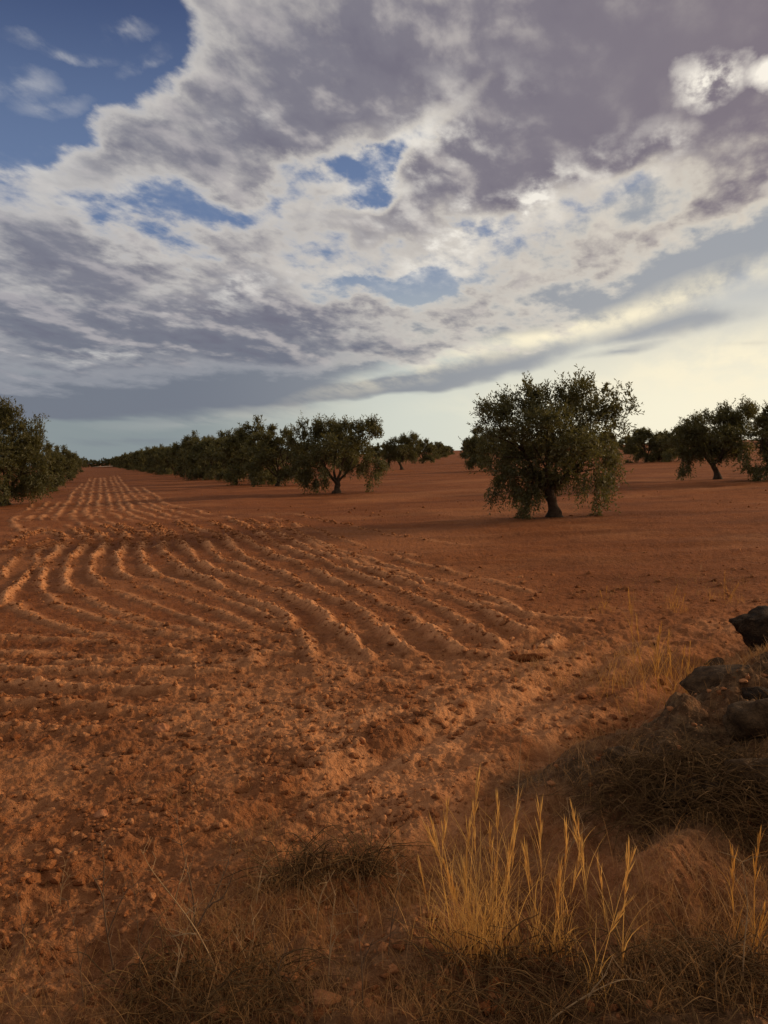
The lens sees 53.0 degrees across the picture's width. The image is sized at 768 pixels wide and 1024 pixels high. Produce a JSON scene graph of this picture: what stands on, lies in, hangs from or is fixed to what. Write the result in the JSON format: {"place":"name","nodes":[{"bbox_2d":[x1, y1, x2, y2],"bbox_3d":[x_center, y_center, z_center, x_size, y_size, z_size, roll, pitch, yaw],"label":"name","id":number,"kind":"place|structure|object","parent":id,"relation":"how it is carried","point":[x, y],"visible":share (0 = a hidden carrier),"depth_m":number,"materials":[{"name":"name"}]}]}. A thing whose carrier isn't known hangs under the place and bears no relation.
{"place":"outdoors","nodes":[
{"label":"outdoors","id":0,"kind":"place"},
{"bbox_2d":[0,440,767,1023],"bbox_3d":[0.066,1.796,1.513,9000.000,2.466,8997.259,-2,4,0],"label":"ground","id":1,"kind":"structure","parent":0,"point":[666,520],"depth_m":5.92,"materials":[{"name":"red soil"}]},
{"bbox_2d":[10,869,37,954],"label":"dry weed","id":2,"kind":"object","parent":1,"relation":"on","point":[20,915],"visible":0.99,"depth_m":2.98,"materials":[{"name":"brown plant"}]},
{"bbox_2d":[0,395,58,505],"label":"olive tree","id":3,"kind":"object","parent":1,"relation":"on","point":[15,457],"visible":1,"depth_m":37.60,"materials":[{"name":"green plant"}]},
{"bbox_2d":[18,443,69,491],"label":"olive tree","id":4,"kind":"object","parent":1,"relation":"on","point":[59,470],"visible":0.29,"depth_m":53.85,"materials":[{"name":"green plant"}]},
{"bbox_2d":[33,444,77,481],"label":"olive tree","id":5,"kind":"object","parent":1,"relation":"on","point":[68,453],"visible":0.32,"depth_m":80.28,"materials":[{"name":"green plant"}]},
{"bbox_2d":[48,452,78,477],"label":"olive tree","id":6,"kind":"object","parent":1,"relation":"on","point":[72,472],"visible":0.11,"depth_m":109.64,"materials":[{"name":"green plant"}]},
{"bbox_2d":[57,844,84,902],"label":"dry weed","id":7,"kind":"object","parent":1,"relation":"on","point":[62,888],"visible":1,"depth_m":3.39,"materials":[{"name":"brown plant"}]},
{"bbox_2d":[64,455,81,473],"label":"olive tree","id":8,"kind":"object","parent":1,"relation":"on","point":[75,470],"visible":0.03,"depth_m":143.61,"materials":[{"name":"green plant"}]},
{"bbox_2d":[50,889,98,1001],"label":"dry weed","id":9,"kind":"object","parent":1,"relation":"on","point":[77,948],"visible":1,"depth_m":2.69,"materials":[{"name":"brown plant"}]},
{"bbox_2d":[71,456,83,471],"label":"olive tree","id":10,"kind":"object","parent":1,"relation":"on","point":[79,462],"visible":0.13,"depth_m":178.70,"materials":[{"name":"green plant"}]},
{"bbox_2d":[80,456,87,467],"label":"olive tree","id":11,"kind":"object","parent":1,"relation":"on","point":[84,463],"visible":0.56,"depth_m":321.62,"materials":[{"name":"green plant"}]},
{"bbox_2d":[86,459,93,466],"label":"olive tree","id":12,"kind":"object","parent":1,"relation":"on","point":[88,463],"visible":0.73,"depth_m":335.09,"materials":[{"name":"green plant"}]},
{"bbox_2d":[95,459,103,466],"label":"olive tree","id":13,"kind":"object","parent":1,"relation":"on","point":[99,463],"visible":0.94,"depth_m":329.85,"materials":[{"name":"green plant"}]},
{"bbox_2d":[93,809,107,818],"bbox_3d":[-1.510,1.613,4.105,0.074,0.054,0.061,-2,4,0],"label":"stone","id":14,"kind":"object","parent":1,"relation":"on","point":[101,813],"visible":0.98,"depth_m":4.09,"materials":[{"name":"stone"}]},
{"bbox_2d":[105,458,111,466],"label":"olive tree","id":15,"kind":"object","parent":1,"relation":"on","point":[108,461],"visible":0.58,"depth_m":336.83,"materials":[{"name":"green plant"}]},
{"bbox_2d":[92,831,127,971],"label":"dry weed","id":16,"kind":"object","parent":1,"relation":"on","point":[107,931],"visible":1,"depth_m":2.86,"materials":[{"name":"brown plant"}]},
{"bbox_2d":[123,454,132,469],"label":"olive tree","id":17,"kind":"object","parent":1,"relation":"on","point":[127,465],"visible":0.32,"depth_m":198.80,"materials":[{"name":"green plant"}]},
{"bbox_2d":[127,453,137,469],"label":"olive tree","id":18,"kind":"object","parent":1,"relation":"on","point":[129,457],"visible":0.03,"depth_m":191.63,"materials":[{"name":"green plant"}]},
{"bbox_2d":[118,859,153,974],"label":"dry weed","id":19,"kind":"object","parent":1,"relation":"on","point":[137,921],"visible":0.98,"depth_m":2.78,"materials":[{"name":"brown plant"}]},
{"bbox_2d":[133,450,143,470],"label":"olive tree","id":20,"kind":"object","parent":1,"relation":"on","point":[135,454],"visible":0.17,"depth_m":152.35,"materials":[{"name":"green plant"}]},
{"bbox_2d":[135,445,155,471],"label":"olive tree","id":21,"kind":"object","parent":1,"relation":"on","point":[141,458],"visible":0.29,"depth_m":136.82,"materials":[{"name":"green plant"}]},
{"bbox_2d":[144,448,161,472],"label":"olive tree","id":22,"kind":"object","parent":1,"relation":"on","point":[150,459],"visible":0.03,"depth_m":123.80,"materials":[{"name":"green plant"}]},
{"bbox_2d":[143,445,170,473],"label":"olive tree","id":23,"kind":"object","parent":1,"relation":"on","point":[149,456],"visible":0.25,"depth_m":115.96,"materials":[{"name":"green plant"}]},
{"bbox_2d":[153,723,168,732],"bbox_3d":[-1.576,1.529,5.439,0.111,0.073,0.078,-5,5,-30],"label":"stone","id":24,"kind":"object","parent":1,"relation":"on","point":[160,727],"visible":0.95,"depth_m":5.42,"materials":[{"name":"stone"}]},
{"bbox_2d":[148,447,176,474],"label":"olive tree","id":25,"kind":"object","parent":1,"relation":"on","point":[163,449],"visible":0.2,"depth_m":108.63,"materials":[{"name":"green plant"}]},
{"bbox_2d":[154,442,180,474],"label":"olive tree","id":26,"kind":"object","parent":1,"relation":"on","point":[162,458],"visible":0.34,"depth_m":102.07,"materials":[{"name":"green plant"}]},
{"bbox_2d":[167,452,182,474],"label":"olive tree","id":27,"kind":"object","parent":1,"relation":"on","point":[171,460],"visible":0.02,"depth_m":96.62,"materials":[{"name":"green plant"}]},
{"bbox_2d":[141,840,216,969],"bbox_3d":[-0.749,1.449,2.859,0.246,0.547,0.162,-2,4,0],"label":"dry weed","id":28,"kind":"object","parent":1,"relation":"on","point":[201,939],"visible":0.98,"depth_m":2.83,"materials":[{"name":"brown plant"}]},
{"bbox_2d":[165,898,197,998],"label":"dry weed","id":29,"kind":"object","parent":1,"relation":"on","point":[179,952],"visible":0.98,"depth_m":2.74,"materials":[{"name":"brown plant"}]},
{"bbox_2d":[166,430,209,476],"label":"olive tree","id":30,"kind":"object","parent":1,"relation":"on","point":[179,469],"visible":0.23,"depth_m":87.98,"materials":[{"name":"green plant"}]},
{"bbox_2d":[178,435,214,477],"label":"olive tree","id":31,"kind":"object","parent":1,"relation":"on","point":[189,444],"visible":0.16,"depth_m":82.25,"materials":[{"name":"green plant"}]},
{"bbox_2d":[157,808,240,932],"bbox_3d":[-0.732,1.420,3.017,0.324,0.473,0.285,-2,4,0],"label":"dry weed","id":32,"kind":"object","parent":1,"relation":"on","point":[211,902],"visible":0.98,"depth_m":3.04,"materials":[{"name":"brown plant"}]},
{"bbox_2d":[181,435,218,479],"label":"olive tree","id":33,"kind":"object","parent":1,"relation":"on","point":[197,471],"visible":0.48,"depth_m":75.90,"materials":[{"name":"green plant"}]},
{"bbox_2d":[67,888,360,1023],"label":"dead weed patch","id":34,"kind":"object","parent":1,"relation":"on","point":[137,979],"visible":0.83,"depth_m":2.73,"materials":[{"name":"brown plant"}]},
{"bbox_2d":[201,429,235,479],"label":"olive tree","id":35,"kind":"object","parent":1,"relation":"on","point":[211,449],"visible":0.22,"depth_m":69.24,"materials":[{"name":"green plant"}]},
{"bbox_2d":[210,428,256,481],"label":"olive tree","id":36,"kind":"object","parent":1,"relation":"on","point":[225,461],"visible":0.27,"depth_m":62.08,"materials":[{"name":"green plant"}]},
{"bbox_2d":[215,415,281,485],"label":"olive tree","id":37,"kind":"object","parent":1,"relation":"on","point":[234,472],"visible":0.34,"depth_m":55.44,"materials":[{"name":"green plant"}]},
{"bbox_2d":[232,901,264,963],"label":"dry weed","id":38,"kind":"object","parent":1,"relation":"on","point":[246,937],"visible":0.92,"depth_m":2.90,"materials":[{"name":"brown plant"}]},
{"bbox_2d":[246,848,280,903],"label":"dry weed","id":39,"kind":"object","parent":1,"relation":"on","point":[260,876],"visible":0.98,"depth_m":3.23,"materials":[{"name":"brown plant"}]},
{"bbox_2d":[257,906,292,993],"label":"dry weed","id":40,"kind":"object","parent":1,"relation":"on","point":[275,952],"visible":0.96,"depth_m":2.75,"materials":[{"name":"brown plant"}]},
{"bbox_2d":[240,424,313,486],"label":"olive tree","id":41,"kind":"object","parent":1,"relation":"on","point":[270,449],"visible":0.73,"depth_m":49.98,"materials":[{"name":"green plant"}]},
{"bbox_2d":[277,451,285,466],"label":"olive tree","id":42,"kind":"object","parent":1,"relation":"on","point":[284,461],"visible":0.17,"depth_m":139.49,"materials":[{"name":"green plant"}]},
{"bbox_2d":[214,814,390,937],"bbox_3d":[-0.373,1.600,3.445,0.809,0.330,0.815,-2,4,0],"label":"dead weed patch","id":43,"kind":"object","parent":1,"relation":"on","point":[304,857],"visible":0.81,"depth_m":3.40,"materials":[{"name":"brown plant"}]},
{"bbox_2d":[287,870,334,929],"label":"dry weed","id":44,"kind":"object","parent":1,"relation":"on","point":[316,900],"visible":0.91,"depth_m":3.12,"materials":[{"name":"brown plant"}]},
{"bbox_2d":[282,410,393,493],"bbox_3d":[-2.323,-2.998,38.567,4.933,4.316,4.538,1,6,37],"label":"olive tree","id":45,"kind":"object","parent":1,"relation":"on","point":[336,436],"visible":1,"depth_m":38.36,"materials":[{"name":"green plant"}]},
{"bbox_2d":[324,870,355,981],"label":"dry weed","id":46,"kind":"object","parent":1,"relation":"on","point":[330,947],"visible":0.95,"depth_m":2.75,"materials":[{"name":"brown plant"}]},
{"bbox_2d":[332,443,359,467],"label":"olive tree","id":47,"kind":"object","parent":1,"relation":"on","point":[343,464],"visible":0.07,"depth_m":101.89,"materials":[{"name":"green plant"}]},
{"bbox_2d":[285,816,447,914],"bbox_3d":[-0.082,1.628,3.464,0.867,0.378,0.765,-2,4,0],"label":"dead weed patch","id":48,"kind":"object","parent":1,"relation":"on","point":[368,856],"visible":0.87,"depth_m":3.47,"materials":[{"name":"brown plant"}]},
{"bbox_2d":[366,443,385,461],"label":"olive tree","id":49,"kind":"object","parent":1,"relation":"on","point":[377,447],"visible":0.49,"depth_m":147.92,"materials":[{"name":"green plant"}]},
{"bbox_2d":[0,489,767,1023],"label":"soil clods","id":50,"kind":"object","parent":1,"relation":"on","point":[48,863],"visible":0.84,"depth_m":5.35,"materials":[{"name":"brown soil"}]},
{"bbox_2d":[383,859,405,955],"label":"dry weed","id":51,"kind":"object","parent":1,"relation":"on","point":[393,909],"visible":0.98,"depth_m":2.88,"materials":[{"name":"brown plant"}]},
{"bbox_2d":[379,838,414,903],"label":"dry weed","id":52,"kind":"object","parent":1,"relation":"on","point":[397,870],"visible":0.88,"depth_m":3.29,"materials":[{"name":"brown plant"}]},
{"bbox_2d":[375,430,423,469],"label":"olive tree","id":53,"kind":"object","parent":1,"relation":"on","point":[400,455],"visible":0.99,"depth_m":81.37,"materials":[{"name":"green plant"}]},
{"bbox_2d":[411,438,437,463],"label":"olive tree","id":54,"kind":"object","parent":1,"relation":"on","point":[429,448],"visible":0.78,"depth_m":125.01,"materials":[{"name":"green plant"}]},
{"bbox_2d":[391,796,467,957],"bbox_3d":[0.183,1.379,2.944,0.365,0.624,0.299,-2,4,0],"label":"grass tuft","id":55,"kind":"object","parent":1,"relation":"on","point":[443,837],"visible":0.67,"depth_m":2.94,"materials":[{"name":"plant"}]},
{"bbox_2d":[423,441,442,458],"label":"olive tree","id":56,"kind":"object","parent":1,"relation":"on","point":[438,448],"visible":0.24,"depth_m":168.69,"materials":[{"name":"green plant"}]},
{"bbox_2d":[434,443,449,457],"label":"olive tree","id":57,"kind":"object","parent":1,"relation":"on","point":[444,449],"visible":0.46,"depth_m":211.83,"materials":[{"name":"green plant"}]},
{"bbox_2d":[465,436,491,462],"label":"olive tree","id":58,"kind":"object","parent":1,"relation":"on","point":[469,454],"visible":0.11,"depth_m":110.41,"materials":[{"name":"green plant"}]},
{"bbox_2d":[400,763,569,974],"bbox_3d":[0.360,1.307,2.841,0.658,0.777,0.676,-1,4,12],"label":"grass tuft","id":59,"kind":"object","parent":1,"relation":"on","point":[478,908],"visible":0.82,"depth_m":2.85,"materials":[{"name":"yellow plant"}]},
{"bbox_2d":[457,426,518,470],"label":"olive tree","id":60,"kind":"object","parent":1,"relation":"on","point":[468,443],"visible":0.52,"depth_m":66.14,"materials":[{"name":"green plant"}]},
{"bbox_2d":[506,726,525,863],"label":"dry weed","id":61,"kind":"object","parent":1,"relation":"on","point":[520,808],"visible":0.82,"depth_m":3.47,"materials":[{"name":"brown plant"}]},
{"bbox_2d":[363,884,680,1023],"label":"dead weed patch","id":62,"kind":"object","parent":1,"relation":"on","point":[570,978],"visible":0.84,"depth_m":2.68,"materials":[{"name":"brown plant"}]},
{"bbox_2d":[509,653,550,661],"bbox_3d":[1.312,1.312,6.891,0.395,0.112,0.135,-2,4,0],"label":"stone","id":63,"kind":"object","parent":1,"relation":"on","point":[529,657],"visible":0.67,"depth_m":6.85,"materials":[{"name":"brown stone"}]},
{"bbox_2d":[487,793,590,965],"bbox_3d":[0.574,1.384,2.848,0.376,0.645,0.373,-3,5,-16],"label":"grass tuft","id":64,"kind":"object","parent":1,"relation":"on","point":[525,852],"visible":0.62,"depth_m":2.90,"materials":[{"name":"plant"}]},
{"bbox_2d":[466,364,644,519],"bbox_3d":[4.491,-1.788,20.573,4.204,4.217,4.390,1,6,38],"label":"olive tree","id":65,"kind":"object","parent":1,"relation":"on","point":[539,418],"visible":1,"depth_m":20.24,"materials":[{"name":"green plant"}]},
{"bbox_2d":[536,817,589,962],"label":"grass tuft","id":66,"kind":"object","parent":1,"relation":"on","point":[580,852],"visible":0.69,"depth_m":2.85,"materials":[{"name":"yellow plant"}]},
{"bbox_2d":[560,795,588,861],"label":"dry weed","id":67,"kind":"object","parent":1,"relation":"on","point":[572,827],"visible":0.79,"depth_m":3.44,"materials":[{"name":"brown plant"}]},
{"bbox_2d":[553,797,620,935],"bbox_3d":[0.826,1.423,3.066,0.243,0.533,0.276,-2,4,0],"label":"grass tuft","id":68,"kind":"object","parent":1,"relation":"on","point":[579,839],"visible":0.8,"depth_m":3.08,"materials":[{"name":"plant"}]},
{"bbox_2d":[549,952,646,1022],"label":"dry weed","id":69,"kind":"object","parent":1,"relation":"on","point":[583,997],"visible":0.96,"depth_m":2.55,"materials":[{"name":"brown plant"}]},
{"bbox_2d":[589,588,615,611],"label":"grass tuft","id":70,"kind":"object","parent":1,"relation":"on","point":[602,602],"visible":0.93,"depth_m":8.81,"materials":[{"name":"plant"}]},
{"bbox_2d":[592,434,616,457],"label":"olive tree","id":71,"kind":"object","parent":1,"relation":"on","point":[608,444],"visible":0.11,"depth_m":116.55,"materials":[{"name":"green plant"}]},
{"bbox_2d":[562,835,650,1005],"bbox_3d":[0.730,1.412,2.675,0.334,0.578,0.283,-4,5,-27],"label":"grass tuft","id":72,"kind":"object","parent":1,"relation":"on","point":[627,855],"visible":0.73,"depth_m":2.64,"materials":[{"name":"yellow plant"}]},
{"bbox_2d":[601,746,641,764],"bbox_3d":[1.292,1.302,4.089,0.229,0.104,0.169,-3,5,-17],"label":"stone","id":73,"kind":"object","parent":1,"relation":"on","point":[616,750],"visible":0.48,"depth_m":4.08,"materials":[{"name":"grey stone"}]},
{"bbox_2d":[617,435,638,454],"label":"olive tree","id":74,"kind":"object","parent":1,"relation":"on","point":[625,451],"visible":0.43,"depth_m":142.97,"materials":[{"name":"green plant"}]},
{"bbox_2d":[624,426,663,462],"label":"olive tree","id":75,"kind":"object","parent":1,"relation":"on","point":[642,436],"visible":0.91,"depth_m":78.75,"materials":[{"name":"green plant"}]},
{"bbox_2d":[539,720,767,868],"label":"brush pile","id":76,"kind":"object","parent":1,"relation":"on","point":[650,771],"visible":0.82,"depth_m":3.72,"materials":[{"name":"brown plant"}]},
{"bbox_2d":[593,588,721,711],"bbox_3d":[2.059,1.017,5.771,1.207,0.748,1.482,-2,4,0],"label":"grass tuft","id":77,"kind":"object","parent":1,"relation":"on","point":[656,650],"visible":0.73,"depth_m":5.79,"materials":[{"name":"plant"}]},
{"bbox_2d":[654,428,680,461],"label":"olive tree","id":78,"kind":"object","parent":1,"relation":"on","point":[661,435],"visible":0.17,"depth_m":78.38,"materials":[{"name":"green plant"}]},
{"bbox_2d":[568,900,767,1023],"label":"dead weed patch","id":79,"kind":"object","parent":1,"relation":"on","point":[716,965],"visible":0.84,"depth_m":2.63,"materials":[{"name":"brown plant"}]},
{"bbox_2d":[663,584,688,612],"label":"grass tuft","id":80,"kind":"object","parent":1,"relation":"on","point":[676,604],"visible":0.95,"depth_m":8.66,"materials":[{"name":"plant"}]},
{"bbox_2d":[657,418,709,461],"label":"olive tree","id":81,"kind":"object","parent":1,"relation":"on","point":[666,455],"visible":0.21,"depth_m":73.66,"materials":[{"name":"green plant"}]},
{"bbox_2d":[647,742,767,885],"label":"brush pile","id":82,"kind":"object","parent":1,"relation":"on","point":[753,810],"visible":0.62,"depth_m":3.52,"materials":[{"name":"brown plant"}]},
{"bbox_2d":[654,395,764,479],"bbox_3d":[16.229,-3.551,37.585,4.216,4.215,4.374,-6,6,-39],"label":"olive tree","id":83,"kind":"object","parent":1,"relation":"on","point":[727,419],"visible":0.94,"depth_m":37.22,"materials":[{"name":"green plant"}]},
{"bbox_2d":[704,657,723,665],"bbox_3d":[2.815,1.295,6.549,0.182,0.120,0.152,-1,5,18],"label":"stone","id":84,"kind":"object","parent":1,"relation":"on","point":[716,660],"visible":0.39,"depth_m":6.51,"materials":[{"name":"stone"}]},
{"bbox_2d":[679,664,750,695],"bbox_3d":[2.330,1.134,5.038,0.723,0.227,0.487,-2,4,0],"label":"stone","id":85,"kind":"object","parent":1,"relation":"on","point":[697,680],"visible":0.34,"depth_m":5.04,"materials":[{"name":"grey stone"}]},
{"bbox_2d":[703,574,744,604],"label":"grass tuft","id":86,"kind":"object","parent":1,"relation":"on","point":[728,592],"visible":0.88,"depth_m":9.03,"materials":[{"name":"plant"}]},
{"bbox_2d":[718,851,763,990],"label":"dry weed","id":87,"kind":"object","parent":1,"relation":"on","point":[746,917],"visible":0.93,"depth_m":2.61,"materials":[{"name":"brown plant"}]},
{"bbox_2d":[715,824,767,956],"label":"grass tuft","id":88,"kind":"object","parent":1,"relation":"on","point":[731,872],"visible":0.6,"depth_m":2.84,"materials":[{"name":"plant"}]},
{"bbox_2d":[722,698,767,741],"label":"stone","id":89,"kind":"object","parent":1,"relation":"on","point":[744,721],"visible":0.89,"depth_m":4.03,"materials":[{"name":"stone"}]},
{"bbox_2d":[724,758,767,801],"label":"stone","id":90,"kind":"object","parent":1,"relation":"on","point":[739,762],"visible":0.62,"depth_m":3.66,"materials":[{"name":"stone"}]},
{"bbox_2d":[726,399,767,481],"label":"olive tree","id":91,"kind":"object","parent":1,"relation":"on","point":[756,471],"visible":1,"depth_m":34.72,"materials":[{"name":"green plant"}]},
{"bbox_2d":[729,605,767,650],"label":"stone","id":92,"kind":"object","parent":1,"relation":"on","point":[751,626],"visible":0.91,"depth_m":6.70,"materials":[{"name":"grey stone"}]},
{"bbox_2d":[741,686,767,699],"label":"stone","id":93,"kind":"object","parent":1,"relation":"on","point":[749,693],"visible":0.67,"depth_m":4.45,"materials":[{"name":"stone"}]},
{"bbox_2d":[0,561,767,1023],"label":"dry grass","id":94,"kind":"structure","parent":0,"point":[488,873],"depth_m":3.03,"materials":[{"name":"plant"}]},
{"bbox_2d":[0,0,767,460],"label":"sky","id":95,"kind":"structure","parent":0,"point":[215,215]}
]}

